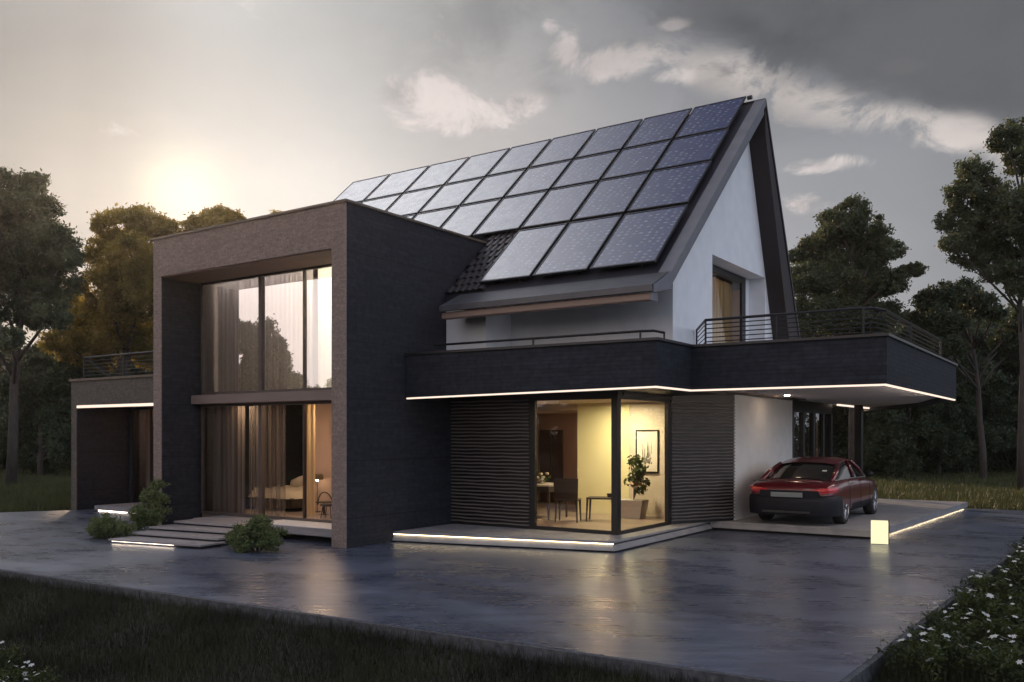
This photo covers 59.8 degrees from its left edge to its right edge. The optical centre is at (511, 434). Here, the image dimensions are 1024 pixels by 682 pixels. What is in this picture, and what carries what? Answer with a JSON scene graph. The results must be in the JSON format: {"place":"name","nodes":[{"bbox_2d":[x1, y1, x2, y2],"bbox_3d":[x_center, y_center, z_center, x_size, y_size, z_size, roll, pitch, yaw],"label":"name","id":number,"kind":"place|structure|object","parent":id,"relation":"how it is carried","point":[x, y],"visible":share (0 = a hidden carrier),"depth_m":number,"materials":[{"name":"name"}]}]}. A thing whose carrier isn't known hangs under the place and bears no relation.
{"place":"outdoors","nodes":[
{"label":"outdoors","id":0,"kind":"place"},
{"bbox_2d":[0,508,1023,681],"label":"driveway","id":1,"kind":"structure","parent":0,"point":[790,607],"depth_m":12.68,"materials":[{"name":"grey concrete"}]},
{"bbox_2d":[84,512,138,538],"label":"bush","id":2,"kind":"object","parent":1,"relation":"on","point":[104,527],"visible":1,"depth_m":17.85,"materials":[{"name":"green plant"}]},
{"bbox_2d":[127,478,172,531],"bbox_3d":[-7.640,1.488,18.716,1.271,1.257,0.906,0,0,34],"label":"bush","id":3,"kind":"object","parent":1,"relation":"on","point":[143,516],"visible":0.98,"depth_m":18.48,"materials":[{"name":"green plant"}]},
{"bbox_2d":[108,519,246,548],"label":"entrance steps","id":4,"kind":"structure","parent":1,"relation":"on","point":[199,533],"depth_m":17.42,"materials":[{"name":"concrete"}]},
{"bbox_2d":[223,513,291,553],"bbox_3d":[-4.689,1.778,16.069,1.485,0.760,0.853,0,0,24],"label":"bush","id":5,"kind":"object","parent":1,"relation":"on","point":[261,532],"visible":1,"depth_m":15.91,"materials":[{"name":"green plant"}]},
{"bbox_2d":[0,542,1023,681],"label":"kerb","id":6,"kind":"structure","parent":1,"relation":"on","point":[862,670],"depth_m":9.37,"materials":[{"name":"concrete"}]},
{"bbox_2d":[69,95,967,550],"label":"house","id":7,"kind":"structure","parent":1,"relation":"on","point":[435,381],"depth_m":18.62,"materials":[{"name":"grey brick"}]},
{"bbox_2d":[133,406,152,501],"bbox_3d":[-9.422,0.565,25.028,4.050,2.770,0.090,0,0,34],"label":"window","id":8,"kind":"structure","parent":7,"relation":"in","point":[135,409],"depth_m":26.10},
{"bbox_2d":[146,409,149,488],"bbox_3d":[-10.582,0.570,26.169,0.650,2.740,0.116,0,0,34],"label":"curtain","id":9,"kind":"object","parent":7,"relation":"hanging from","point":[147,447],"visible":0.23,"depth_m":26.26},
{"bbox_2d":[213,406,244,513],"bbox_3d":[-6.468,0.505,20.337,1.101,2.570,0.115,0,0,32],"label":"curtain","id":10,"kind":"object","parent":7,"relation":"hanging from","point":[228,459],"visible":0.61,"depth_m":20.29,"materials":[{"name":"fabric"}]},
{"bbox_2d":[249,405,283,515],"bbox_3d":[-5.431,0.505,19.728,1.200,2.570,0.070,0,0,34],"label":"curtain","id":11,"kind":"object","parent":7,"relation":"hanging from","point":[278,456],"visible":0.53,"depth_m":19.70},
{"bbox_2d":[201,264,331,394],"bbox_3d":[-4.967,-2.203,19.022,5.220,2.605,0.090,0,0,34],"label":"window","id":12,"kind":"structure","parent":7,"relation":"in","point":[268,332],"depth_m":19.23,"materials":[{"name":"clear glass"}]},
{"bbox_2d":[201,401,331,522],"bbox_3d":[-4.967,0.550,19.022,5.220,2.500,0.090,0,0,34],"label":"window","id":13,"kind":"structure","parent":7,"relation":"in","point":[261,406],"depth_m":19.31,"materials":[{"name":"brown metal"}]},
{"bbox_2d":[248,475,302,508],"bbox_3d":[-5.286,1.355,21.852,1.520,0.729,1.720,0,0,34],"label":"bed","id":14,"kind":"object","parent":7,"relation":"on","point":[293,494],"visible":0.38,"depth_m":21.06,"materials":[{"name":"fabric"}]},
{"bbox_2d":[307,404,314,516],"bbox_3d":[-4.459,0.505,19.613,0.360,2.570,0.034,0,0,37],"label":"curtain","id":15,"kind":"object","parent":7,"relation":"hanging from","point":[310,459],"visible":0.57,"depth_m":19.60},
{"bbox_2d":[315,474,323,511],"bbox_3d":[-4.550,1.356,20.799,0.298,0.888,0.293,0,0,34],"label":"floor lamp","id":16,"kind":"object","parent":7,"relation":"on","point":[318,477],"visible":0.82,"depth_m":20.74,"materials":[{"name":"black metal"}]},
{"bbox_2d":[315,501,331,514],"bbox_3d":[-4.236,1.649,20.067,0.480,0.301,0.480,0,0,34],"label":"side table","id":17,"kind":"object","parent":7,"relation":"on","point":[323,506],"visible":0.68,"depth_m":20.04,"materials":[{"name":"brown wood"}]},
{"bbox_2d":[317,492,331,518],"bbox_3d":[-3.978,1.508,19.285,0.389,0.587,0.391,0,0,14],"label":"hoop chair","id":18,"kind":"object","parent":7,"relation":"on","point":[326,505],"visible":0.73,"depth_m":19.15,"materials":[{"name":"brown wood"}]},
{"bbox_2d":[333,174,389,201],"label":"solar panel","id":19,"kind":"object","parent":7,"relation":"on","point":[360,190],"visible":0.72,"depth_m":26.68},
{"bbox_2d":[362,194,401,210],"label":"solar panel","id":20,"kind":"object","parent":7,"relation":"on","point":[385,203],"visible":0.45,"depth_m":24.90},
{"bbox_2d":[365,165,429,200],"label":"solar panel","id":21,"kind":"object","parent":7,"relation":"on","point":[396,183],"visible":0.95,"depth_m":25.73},
{"bbox_2d":[387,186,442,215],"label":"solar panel","id":22,"kind":"object","parent":7,"relation":"on","point":[411,203],"visible":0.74,"depth_m":23.97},
{"bbox_2d":[413,206,457,227],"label":"solar panel","id":23,"kind":"object","parent":7,"relation":"on","point":[439,218],"visible":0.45,"depth_m":22.39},
{"bbox_2d":[405,157,469,192],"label":"solar panel","id":24,"kind":"object","parent":7,"relation":"on","point":[438,174],"visible":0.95,"depth_m":24.89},
{"bbox_2d":[419,177,483,212],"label":"solar panel","id":25,"kind":"object","parent":7,"relation":"on","point":[452,195],"visible":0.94,"depth_m":23.15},
{"bbox_2d":[441,199,501,236],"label":"solar panel","id":26,"kind":"object","parent":7,"relation":"on","point":[468,220],"visible":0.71,"depth_m":21.49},
{"bbox_2d":[446,148,509,184],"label":"solar panel","id":27,"kind":"object","parent":7,"relation":"on","point":[478,166],"visible":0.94,"depth_m":24.11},
{"bbox_2d":[461,169,525,204],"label":"solar panel","id":28,"kind":"object","parent":7,"relation":"on","point":[494,187],"visible":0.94,"depth_m":22.39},
{"bbox_2d":[473,190,547,236],"bbox_3d":[-0.022,-5.139,20.702,1.260,1.193,1.297,0,0,34],"label":"solar panel","id":29,"kind":"object","parent":7,"relation":"on","point":[510,214],"visible":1,"depth_m":20.63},
{"bbox_2d":[487,139,550,175],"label":"solar panel","id":30,"kind":"object","parent":7,"relation":"on","point":[520,157],"visible":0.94,"depth_m":23.35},
{"bbox_2d":[479,223,567,283],"bbox_3d":[0.261,-3.823,18.755,1.250,1.419,1.547,0,0,34],"label":"solar panel","id":31,"kind":"object","parent":7,"relation":"on","point":[523,254],"visible":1,"depth_m":18.68,"materials":[{"name":"glass"}]},
{"bbox_2d":[505,160,571,197],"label":"solar panel","id":32,"kind":"object","parent":7,"relation":"on","point":[538,178],"visible":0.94,"depth_m":21.65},
{"bbox_2d":[540,430,562,502],"bbox_3d":[1.087,0.870,24.886,0.720,2.020,0.152,0,0,34],"label":"door","id":33,"kind":"structure","parent":7,"relation":"in","point":[551,441],"depth_m":24.87,"materials":[{"name":"brown wood"}]},
{"bbox_2d":[537,482,567,519],"bbox_3d":[0.606,1.495,20.354,1.140,0.780,0.900,0,0,34],"label":"dining table","id":34,"kind":"object","parent":7,"relation":"on","point":[548,487],"visible":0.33,"depth_m":19.79,"materials":[{"name":"white wood"}]},
{"bbox_2d":[537,470,551,482],"bbox_3d":[0.573,0.933,20.369,0.435,0.339,0.634,0,0,-35],"label":"flower bowl","id":35,"kind":"object","parent":34,"relation":"on","point":[542,475],"visible":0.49,"depth_m":20.25,"materials":[{"name":"white plant"}]},
{"bbox_2d":[521,181,597,228],"bbox_3d":[1.076,-5.139,19.960,1.250,1.193,1.297,0,0,34],"label":"solar panel","id":36,"kind":"object","parent":7,"relation":"on","point":[560,205],"visible":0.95,"depth_m":19.89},
{"bbox_2d":[530,129,595,167],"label":"solar panel","id":37,"kind":"object","parent":7,"relation":"on","point":[563,148],"visible":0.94,"depth_m":22.60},
{"bbox_2d":[553,478,581,522],"bbox_3d":[1.216,1.411,19.361,0.540,0.951,0.564,0,0,14],"label":"dining chair","id":38,"kind":"object","parent":7,"relation":"on","point":[565,489],"visible":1,"depth_m":19.14,"materials":[{"name":"brown wood"}]},
{"bbox_2d":[532,395,610,534],"bbox_3d":[1.203,0.570,17.488,1.880,2.660,0.080,0,0,34],"label":"window","id":39,"kind":"structure","parent":7,"relation":"in","point":[534,399],"depth_m":17.95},
{"bbox_2d":[532,214,622,277],"bbox_3d":[1.346,-3.823,18.021,1.230,1.419,1.547,0,0,34],"label":"solar panel","id":40,"kind":"object","parent":7,"relation":"on","point":[577,247],"visible":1,"depth_m":17.94,"materials":[{"name":"glass"}]},
{"bbox_2d":[552,150,619,188],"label":"solar panel","id":41,"kind":"object","parent":7,"relation":"on","point":[587,169],"visible":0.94,"depth_m":20.91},
{"bbox_2d":[586,496,610,520],"bbox_3d":[1.974,1.626,19.610,0.636,0.521,0.498,0,0,14],"label":"bench stool","id":42,"kind":"object","parent":7,"relation":"on","point":[589,499],"visible":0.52,"depth_m":19.45,"materials":[{"name":"brown wood"}]},
{"bbox_2d":[575,119,642,158],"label":"solar panel","id":43,"kind":"object","parent":7,"relation":"on","point":[611,138],"visible":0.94,"depth_m":21.86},
{"bbox_2d":[572,172,650,220],"bbox_3d":[2.161,-5.139,19.226,1.230,1.193,1.297,0,0,34],"label":"solar panel","id":44,"kind":"object","parent":7,"relation":"on","point":[612,196],"visible":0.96,"depth_m":19.16,"materials":[{"name":"glass"}]},
{"bbox_2d":[621,454,650,518],"bbox_3d":[2.712,1.152,20.154,0.950,1.466,0.671,0,0,34],"label":"potted plant","id":45,"kind":"object","parent":7,"relation":"on","point":[633,508],"visible":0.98,"depth_m":20.03,"materials":[{"name":"green plant"}]},
{"bbox_2d":[601,140,671,179],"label":"solar panel","id":46,"kind":"object","parent":7,"relation":"on","point":[637,160],"visible":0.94,"depth_m":20.17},
{"bbox_2d":[590,204,687,270],"bbox_3d":[2.478,-3.823,17.256,1.362,1.419,1.547,0,0,34],"label":"solar panel","id":47,"kind":"object","parent":7,"relation":"on","point":[641,238],"visible":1,"depth_m":17.18,"materials":[{"name":"glass"}]},
{"bbox_2d":[621,395,671,533],"bbox_3d":[2.707,0.570,17.998,0.080,2.660,2.350,0,0,34],"label":"window","id":48,"kind":"structure","parent":7,"relation":"in","point":[668,410],"depth_m":18.81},
{"bbox_2d":[636,430,658,472],"bbox_3d":[3.138,0.380,20.671,0.580,1.000,0.032,0,0,34],"label":"framed picture","id":49,"kind":"object","parent":7,"relation":"attached to","point":[647,445],"visible":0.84,"depth_m":20.64,"materials":[{"name":"beige paper"}]},
{"bbox_2d":[624,108,691,148],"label":"solar panel","id":50,"kind":"object","parent":7,"relation":"on","point":[659,128],"visible":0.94,"depth_m":21.13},
{"bbox_2d":[627,161,711,212],"bbox_3d":[3.278,-5.139,18.471,1.328,1.193,1.297,0,0,34],"label":"solar panel","id":51,"kind":"object","parent":7,"relation":"on","point":[672,186],"visible":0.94,"depth_m":18.41,"materials":[{"name":"glass"}]},
{"bbox_2d":[654,128,728,170],"bbox_3d":[3.936,-6.224,19.474,1.292,1.012,1.097,0,0,34],"label":"solar panel","id":52,"kind":"object","parent":7,"relation":"on","point":[693,149],"visible":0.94,"depth_m":19.42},
{"bbox_2d":[675,96,745,138],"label":"solar panel","id":53,"kind":"object","parent":7,"relation":"on","point":[716,116],"visible":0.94,"depth_m":20.39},
{"bbox_2d":[712,277,731,342],"bbox_3d":[4.737,-2.290,20.608,0.070,2.660,1.950,0,0,34],"label":"curtain","id":54,"kind":"object","parent":7,"relation":"hanging from","point":[721,298],"visible":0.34,"depth_m":20.81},
{"bbox_2d":[712,265,745,341],"bbox_3d":[4.749,-2.365,20.250,0.060,2.830,3.130,0,0,34],"label":"window","id":55,"kind":"structure","parent":7,"relation":"in","point":[742,281],"depth_m":21.34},
{"bbox_2d":[792,400,832,457],"bbox_3d":[8.440,0.486,25.076,0.130,2.829,4.000,0,0,34],"label":"window","id":56,"kind":"structure","parent":7,"relation":"in","point":[812,422],"depth_m":25.00,"materials":[{"name":"glass"}]},
{"bbox_2d":[749,456,877,523],"bbox_3d":[7.130,1.200,20.647,2.060,1.401,4.855,0,0,34],"label":"parked car","id":57,"kind":"object","parent":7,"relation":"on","point":[837,489],"visible":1,"depth_m":19.05,"materials":[{"name":"red paint"}]},
{"bbox_2d":[871,520,888,544],"bbox_3d":[7.109,1.875,17.197,0.330,0.450,0.270,0,0,22],"label":"floor lantern","id":58,"kind":"object","parent":1,"relation":"on","point":[879,531],"visible":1,"depth_m":17.08,"materials":[{"name":"plastic"}]},
{"bbox_2d":[0,465,1023,512],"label":"field grass","id":59,"kind":"structure","parent":0,"point":[999,490],"depth_m":33.53,"materials":[{"name":"plant"}]},
{"bbox_2d":[0,483,1023,681],"bbox_3d":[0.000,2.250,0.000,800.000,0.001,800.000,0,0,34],"label":"lawn","id":60,"kind":"structure","parent":0,"point":[291,669],"depth_m":9.00,"materials":[{"name":"plant"}]},
{"bbox_2d":[0,374,6,467],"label":"tree","id":61,"kind":"object","parent":60,"relation":"on","point":[2,462],"visible":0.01,"depth_m":54.92,"materials":[{"name":"green plant"}]},
{"bbox_2d":[0,352,11,373],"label":"tree","id":62,"kind":"object","parent":60,"relation":"on","point":[7,358],"depth_m":62.96,"materials":[{"name":"green plant"}]},
{"bbox_2d":[0,673,24,681],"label":"flowering plant","id":63,"kind":"object","parent":60,"relation":"on","point":[6,679],"visible":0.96,"depth_m":7.50,"materials":[{"name":"green plant"}]},
{"bbox_2d":[0,641,41,672],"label":"flowering plant","id":64,"kind":"object","parent":60,"relation":"on","point":[5,654],"visible":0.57,"depth_m":8.51,"materials":[{"name":"green plant"}]},
{"bbox_2d":[0,660,49,681],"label":"flowering plant","id":65,"kind":"object","parent":60,"relation":"on","point":[14,674],"visible":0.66,"depth_m":7.82,"materials":[{"name":"green plant"}]},
{"bbox_2d":[3,672,52,681],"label":"flowering plant","id":66,"kind":"object","parent":60,"relation":"on","point":[34,679],"visible":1,"depth_m":7.43,"materials":[{"name":"green plant"}]},
{"bbox_2d":[0,340,84,469],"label":"tree","id":67,"kind":"object","parent":60,"relation":"on","point":[30,350],"visible":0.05,"depth_m":51.57,"materials":[{"name":"green plant"}]},
{"bbox_2d":[11,663,75,681],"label":"flowering plant","id":68,"kind":"object","parent":60,"relation":"on","point":[42,676],"visible":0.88,"depth_m":7.67,"materials":[{"name":"green plant"}]},
{"bbox_2d":[0,165,89,486],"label":"broadleaf tree","id":69,"kind":"object","parent":60,"relation":"on","point":[41,253],"visible":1,"depth_m":37.75,"materials":[{"name":"green plant"}]},
{"bbox_2d":[0,351,115,475],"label":"shrubby tree","id":70,"kind":"object","parent":60,"relation":"on","point":[44,443],"visible":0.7,"depth_m":45.90,"materials":[{"name":"green plant"}]},
{"bbox_2d":[36,202,182,376],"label":"broadleaf tree","id":71,"kind":"object","parent":60,"relation":"on","point":[117,310],"visible":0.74,"depth_m":43.20,"materials":[{"name":"green plant"}]},
{"bbox_2d":[128,360,152,375],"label":"tree","id":72,"kind":"object","parent":60,"relation":"on","point":[137,370],"visible":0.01,"depth_m":53.88,"materials":[{"name":"green plant"}]},
{"bbox_2d":[175,203,246,232],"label":"broadleaf tree","id":73,"kind":"object","parent":60,"relation":"on","point":[214,215],"visible":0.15,"depth_m":46.37,"materials":[{"name":"green plant"}]},
{"bbox_2d":[800,329,864,446],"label":"tree","id":74,"kind":"object","parent":60,"relation":"on","point":[843,408],"visible":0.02,"depth_m":48.14,"materials":[{"name":"green plant"}]},
{"bbox_2d":[822,334,868,458],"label":"tree","id":75,"kind":"object","parent":60,"relation":"on","point":[843,425],"visible":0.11,"depth_m":49.29,"materials":[{"name":"green plant"}]},
{"bbox_2d":[788,192,929,461],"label":"broadleaf tree","id":76,"kind":"object","parent":60,"relation":"on","point":[825,253],"visible":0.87,"depth_m":42.53,"materials":[{"name":"green plant"}]},
{"bbox_2d":[833,329,886,472],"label":"tree","id":77,"kind":"object","parent":60,"relation":"on","point":[836,437],"visible":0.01,"depth_m":49.54,"materials":[{"name":"green plant"}]},
{"bbox_2d":[863,328,932,473],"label":"tree","id":78,"kind":"object","parent":60,"relation":"on","point":[924,469],"depth_m":49.56,"materials":[{"name":"green plant"}]},
{"bbox_2d":[863,402,948,478],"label":"tree","id":79,"kind":"object","parent":60,"relation":"on","point":[890,436],"visible":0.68,"depth_m":43.15,"materials":[{"name":"green plant"}]},
{"bbox_2d":[853,632,985,681],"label":"flowering plant","id":80,"kind":"object","parent":60,"relation":"on","point":[924,658],"visible":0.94,"depth_m":8.13,"materials":[{"name":"green plant"}]},
{"bbox_2d":[866,621,996,680],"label":"flowering plant","id":81,"kind":"object","parent":60,"relation":"on","point":[950,636],"visible":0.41,"depth_m":8.66,"materials":[{"name":"green plant"}]},
{"bbox_2d":[901,601,983,634],"bbox_3d":[4.920,2.074,10.035,1.110,0.401,0.975,0,0,0],"label":"flowering plant","id":82,"kind":"object","parent":60,"relation":"on","point":[941,614],"visible":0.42,"depth_m":9.98,"materials":[{"name":"green plant"}]},
{"bbox_2d":[911,356,983,475],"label":"tree","id":83,"kind":"object","parent":60,"relation":"on","point":[943,456],"visible":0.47,"depth_m":45.83,"materials":[{"name":"green plant"}]},
{"bbox_2d":[905,610,1000,655],"bbox_3d":[4.708,2.054,9.328,1.234,0.446,1.084,0,0,0],"label":"flowering plant","id":84,"kind":"object","parent":60,"relation":"on","point":[951,626],"visible":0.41,"depth_m":9.24,"materials":[{"name":"green plant"}]},
{"bbox_2d":[888,309,1019,473],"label":"tree","id":85,"kind":"object","parent":60,"relation":"on","point":[997,378],"visible":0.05,"depth_m":49.12,"materials":[{"name":"green plant"}]},
{"bbox_2d":[896,275,1023,479],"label":"broadleaf tree","id":86,"kind":"object","parent":60,"relation":"on","point":[932,305],"visible":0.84,"depth_m":42.71,"materials":[{"name":"green plant"}]},
{"bbox_2d":[926,634,1023,681],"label":"flowering plant","id":87,"kind":"object","parent":60,"relation":"on","point":[992,671],"visible":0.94,"depth_m":7.90,"materials":[{"name":"green plant"}]},
{"bbox_2d":[930,584,1021,627],"bbox_3d":[5.607,2.035,10.738,1.358,0.490,1.193,0,0,6],"label":"flowering plant","id":88,"kind":"object","parent":60,"relation":"on","point":[980,599],"visible":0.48,"depth_m":10.79,"materials":[{"name":"green plant"}]},
{"bbox_2d":[945,588,1006,616],"bbox_3d":[5.722,2.094,11.174,0.987,0.356,0.867,0,0,34],"label":"flowering plant","id":89,"kind":"object","parent":60,"relation":"on","point":[958,589],"visible":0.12,"depth_m":11.20,"materials":[{"name":"green plant"}]},
{"bbox_2d":[931,117,1023,489],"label":"broadleaf tree","id":90,"kind":"object","parent":60,"relation":"on","point":[981,239],"visible":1,"depth_m":35.06,"materials":[{"name":"green plant"}]},
{"bbox_2d":[940,630,1023,678],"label":"flowering plant","id":91,"kind":"object","parent":60,"relation":"on","point":[994,644],"visible":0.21,"depth_m":8.45,"materials":[{"name":"green plant"}]},
{"bbox_2d":[948,369,1017,472],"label":"tree","id":92,"kind":"object","parent":60,"relation":"on","point":[1000,434],"visible":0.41,"depth_m":48.67,"materials":[{"name":"green plant"}]},
{"bbox_2d":[942,569,1023,607],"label":"flowering plant","id":93,"kind":"object","parent":60,"relation":"on","point":[981,581],"visible":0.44,"depth_m":11.75,"materials":[{"name":"green plant"}]},
{"bbox_2d":[947,569,1021,592],"bbox_3d":[6.590,2.076,12.534,0.967,0.398,1.101,0,0,-16],"label":"flowering plant","id":94,"kind":"object","parent":60,"relation":"on","point":[981,573],"visible":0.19,"depth_m":12.50,"materials":[{"name":"green plant"}]},
{"bbox_2d":[956,308,1014,332],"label":"tree","id":95,"kind":"object","parent":60,"relation":"on","point":[993,326],"visible":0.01,"depth_m":57.63,"materials":[{"name":"green plant"}]},
{"bbox_2d":[959,355,1011,470],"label":"tree","id":96,"kind":"object","parent":60,"relation":"on","point":[990,463],"depth_m":50.04,"materials":[{"name":"green plant"}]},
{"bbox_2d":[959,345,1014,471],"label":"tree","id":97,"kind":"object","parent":60,"relation":"on","point":[1005,466],"depth_m":50.69,"materials":[{"name":"green plant"}]},
{"bbox_2d":[961,325,1017,469],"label":"tree","id":98,"kind":"object","parent":60,"relation":"on","point":[982,344],"visible":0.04,"depth_m":51.26,"materials":[{"name":"green plant"}]},
{"bbox_2d":[961,594,1023,640],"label":"flowering plant","id":99,"kind":"object","parent":60,"relation":"on","point":[1018,611],"visible":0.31,"depth_m":9.92,"materials":[{"name":"green plant"}]},
{"bbox_2d":[966,611,1023,661],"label":"flowering plant","id":100,"kind":"object","parent":60,"relation":"on","point":[1001,628],"visible":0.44,"depth_m":9.02,"materials":[{"name":"green plant"}]},
{"bbox_2d":[975,584,1023,611],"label":"flowering plant","id":101,"kind":"object","parent":60,"relation":"on","point":[1018,596],"visible":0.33,"depth_m":10.98,"materials":[{"name":"green plant"}]},
{"bbox_2d":[978,651,1023,681],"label":"flowering plant","id":102,"kind":"object","parent":60,"relation":"on","point":[1019,661],"visible":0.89,"depth_m":7.60,"materials":[{"name":"white plant"}]},
{"bbox_2d":[980,596,1023,626],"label":"flowering plant","id":103,"kind":"object","parent":60,"relation":"on","point":[1010,597],"visible":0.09,"depth_m":10.32,"materials":[{"name":"green plant"}]},
{"bbox_2d":[984,555,1023,581],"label":"flowering plant","id":104,"kind":"object","parent":60,"relation":"on","point":[1021,568],"visible":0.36,"depth_m":13.78,"materials":[{"name":"green plant"}]},
{"bbox_2d":[993,351,1019,471],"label":"tree","id":105,"kind":"object","parent":60,"relation":"on","point":[1014,389],"visible":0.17,"depth_m":49.87,"materials":[{"name":"green plant"}]},
{"bbox_2d":[989,565,1023,589],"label":"flowering plant","id":106,"kind":"object","parent":60,"relation":"on","point":[1019,574],"visible":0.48,"depth_m":12.92,"materials":[{"name":"green plant"}]},
{"bbox_2d":[993,550,1023,573],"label":"flowering plant","id":107,"kind":"object","parent":60,"relation":"on","point":[1021,563],"visible":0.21,"depth_m":14.27,"materials":[{"name":"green plant"}]},
{"bbox_2d":[996,546,1023,562],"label":"flowering plant","id":108,"kind":"object","parent":60,"relation":"on","point":[1020,553],"visible":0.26,"depth_m":15.07,"materials":[{"name":"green plant"}]},
{"bbox_2d":[1001,542,1023,556],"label":"flowering plant","id":109,"kind":"object","parent":60,"relation":"on","point":[1013,546],"visible":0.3,"depth_m":15.72,"materials":[{"name":"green plant"}]},
{"bbox_2d":[1003,303,1023,311],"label":"tree","id":110,"kind":"object","parent":60,"relation":"on","point":[1010,306],"visible":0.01,"depth_m":69.56,"materials":[{"name":"green plant"}]},
{"bbox_2d":[0,0,1023,368],"label":"sky","id":111,"kind":"structure","parent":0,"point":[178,107],"materials":[{"name":"grey"}]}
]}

